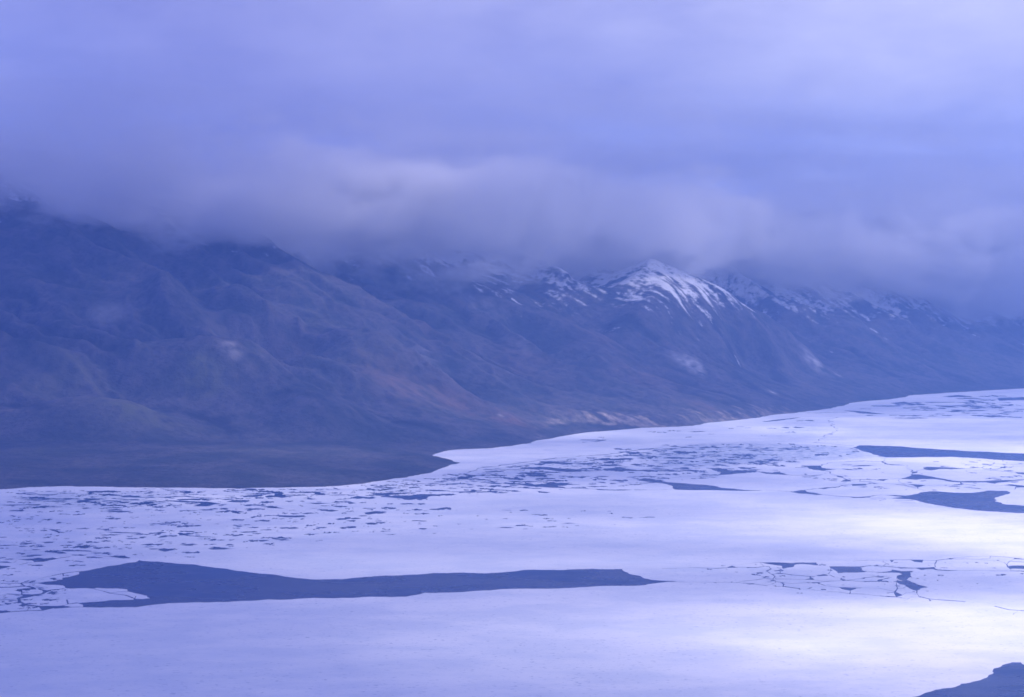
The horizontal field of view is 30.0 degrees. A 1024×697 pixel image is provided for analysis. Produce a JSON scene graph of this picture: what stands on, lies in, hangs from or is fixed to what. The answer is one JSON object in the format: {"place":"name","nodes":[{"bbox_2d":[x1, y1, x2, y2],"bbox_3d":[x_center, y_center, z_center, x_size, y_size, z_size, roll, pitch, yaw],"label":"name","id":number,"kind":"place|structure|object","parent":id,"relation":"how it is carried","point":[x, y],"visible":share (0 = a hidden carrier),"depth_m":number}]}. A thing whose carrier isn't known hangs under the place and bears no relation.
{"place":"outdoors","nodes":[
{"label":"outdoors","id":0,"kind":"place"},
{"bbox_2d":[0,142,1023,488],"bbox_3d":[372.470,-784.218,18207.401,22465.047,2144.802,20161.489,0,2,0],"label":"hills","id":1,"kind":"structure","parent":0,"point":[180,330],"depth_m":13584.92},
{"bbox_2d":[0,395,1023,696],"bbox_3d":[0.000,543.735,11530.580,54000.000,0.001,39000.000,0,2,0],"label":"water","id":2,"kind":"structure","parent":0,"point":[158,583],"depth_m":6358.18},
{"bbox_2d":[22,589,42,594],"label":"ice floe","id":3,"kind":"object","parent":2,"relation":"on","point":[31,592],"visible":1,"depth_m":5994.98},
{"bbox_2d":[22,583,64,589],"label":"ice floe","id":4,"kind":"object","parent":2,"relation":"on","point":[50,587],"visible":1,"depth_m":6090.19},
{"bbox_2d":[63,603,82,606],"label":"ice floe","id":5,"kind":"object","parent":2,"relation":"on","point":[75,605],"visible":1,"depth_m":5742.64},
{"bbox_2d":[21,588,132,605],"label":"ice floe","id":6,"kind":"object","parent":2,"relation":"on","point":[78,595],"visible":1,"depth_m":5902.91},
{"bbox_2d":[113,592,138,597],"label":"ice floe","id":7,"kind":"object","parent":2,"relation":"on","point":[131,594],"visible":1,"depth_m":5957.42},
{"bbox_2d":[135,594,147,598],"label":"ice floe","id":8,"kind":"object","parent":2,"relation":"on","point":[139,596],"visible":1,"depth_m":5884.03},
{"bbox_2d":[0,388,1023,696],"bbox_3d":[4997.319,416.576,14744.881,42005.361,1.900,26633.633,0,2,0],"label":"sea ice","id":9,"kind":"structure","parent":2,"relation":"on","point":[686,628],"depth_m":6374.93},
{"bbox_2d":[733,562,762,566],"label":"ice floe","id":10,"kind":"object","parent":2,"relation":"on","point":[759,564],"visible":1,"depth_m":6527.48},
{"bbox_2d":[738,579,775,585],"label":"ice floe","id":11,"kind":"object","parent":2,"relation":"on","point":[766,582],"visible":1,"depth_m":6169.88},
{"bbox_2d":[760,562,781,573],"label":"ice floe","id":12,"kind":"object","parent":2,"relation":"on","point":[774,568],"visible":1,"depth_m":6483.83},
{"bbox_2d":[773,574,825,583],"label":"ice floe","id":13,"kind":"object","parent":2,"relation":"on","point":[787,578],"visible":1,"depth_m":6229.33},
{"bbox_2d":[780,564,830,575],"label":"ice floe","id":14,"kind":"object","parent":2,"relation":"on","point":[806,570],"visible":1,"depth_m":6418.09},
{"bbox_2d":[784,583,849,592],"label":"ice floe","id":15,"kind":"object","parent":2,"relation":"on","point":[816,586],"visible":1,"depth_m":6072.22},
{"bbox_2d":[811,569,901,590],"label":"ice floe","id":16,"kind":"object","parent":2,"relation":"on","point":[835,581],"visible":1,"depth_m":6230.44},
{"bbox_2d":[841,481,871,484],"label":"ice floe","id":17,"kind":"object","parent":2,"relation":"on","point":[852,482],"visible":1,"depth_m":9111.92},
{"bbox_2d":[821,461,911,479],"bbox_3d":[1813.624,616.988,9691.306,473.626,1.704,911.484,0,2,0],"label":"ice floe","id":18,"kind":"object","parent":2,"relation":"on","point":[889,471],"visible":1,"depth_m":9665.31},
{"bbox_2d":[805,483,928,496],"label":"ice floe","id":19,"kind":"object","parent":2,"relation":"on","point":[862,491],"visible":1,"depth_m":8775.73},
{"bbox_2d":[850,588,895,596],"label":"ice floe","id":20,"kind":"object","parent":2,"relation":"on","point":[875,591],"visible":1,"depth_m":5995.29},
{"bbox_2d":[896,587,915,594],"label":"ice floe","id":21,"kind":"object","parent":2,"relation":"on","point":[901,591],"visible":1,"depth_m":6014.48},
{"bbox_2d":[898,593,918,598],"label":"ice floe","id":22,"kind":"object","parent":2,"relation":"on","point":[907,595],"visible":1,"depth_m":5920.93},
{"bbox_2d":[860,479,959,486],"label":"ice floe","id":23,"kind":"object","parent":2,"relation":"on","point":[919,482],"visible":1,"depth_m":9111.31},
{"bbox_2d":[907,465,924,471],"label":"ice floe","id":24,"kind":"object","parent":2,"relation":"on","point":[914,468],"visible":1,"depth_m":9762.02},
{"bbox_2d":[918,484,984,492],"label":"ice floe","id":25,"kind":"object","parent":2,"relation":"on","point":[947,488],"visible":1,"depth_m":8836.98},
{"bbox_2d":[913,468,1023,480],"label":"ice floe","id":26,"kind":"object","parent":2,"relation":"on","point":[974,474],"visible":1,"depth_m":9472.52},
{"bbox_2d":[961,482,993,485],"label":"ice floe","id":27,"kind":"object","parent":2,"relation":"on","point":[983,484],"visible":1,"depth_m":9069.01},
{"bbox_2d":[982,466,999,469],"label":"ice floe","id":28,"kind":"object","parent":2,"relation":"on","point":[991,467],"visible":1,"depth_m":9811.84},
{"bbox_2d":[980,556,1014,563],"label":"ice floe","id":29,"kind":"object","parent":2,"relation":"on","point":[1005,560],"visible":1,"depth_m":6664.35},
{"bbox_2d":[991,464,1013,466],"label":"ice floe","id":30,"kind":"object","parent":2,"relation":"on","point":[1002,465],"visible":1,"depth_m":9914.05},
{"bbox_2d":[995,466,1023,472],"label":"ice floe","id":31,"kind":"object","parent":2,"relation":"on","point":[1017,469],"visible":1,"depth_m":9714.16},
{"bbox_2d":[1007,559,1023,565],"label":"ice floe","id":32,"kind":"object","parent":2,"relation":"on","point":[1018,562],"visible":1,"depth_m":6584.15},
{"bbox_2d":[0,0,1023,239],"label":"sky","id":33,"kind":"structure","parent":0,"point":[816,115]}
]}

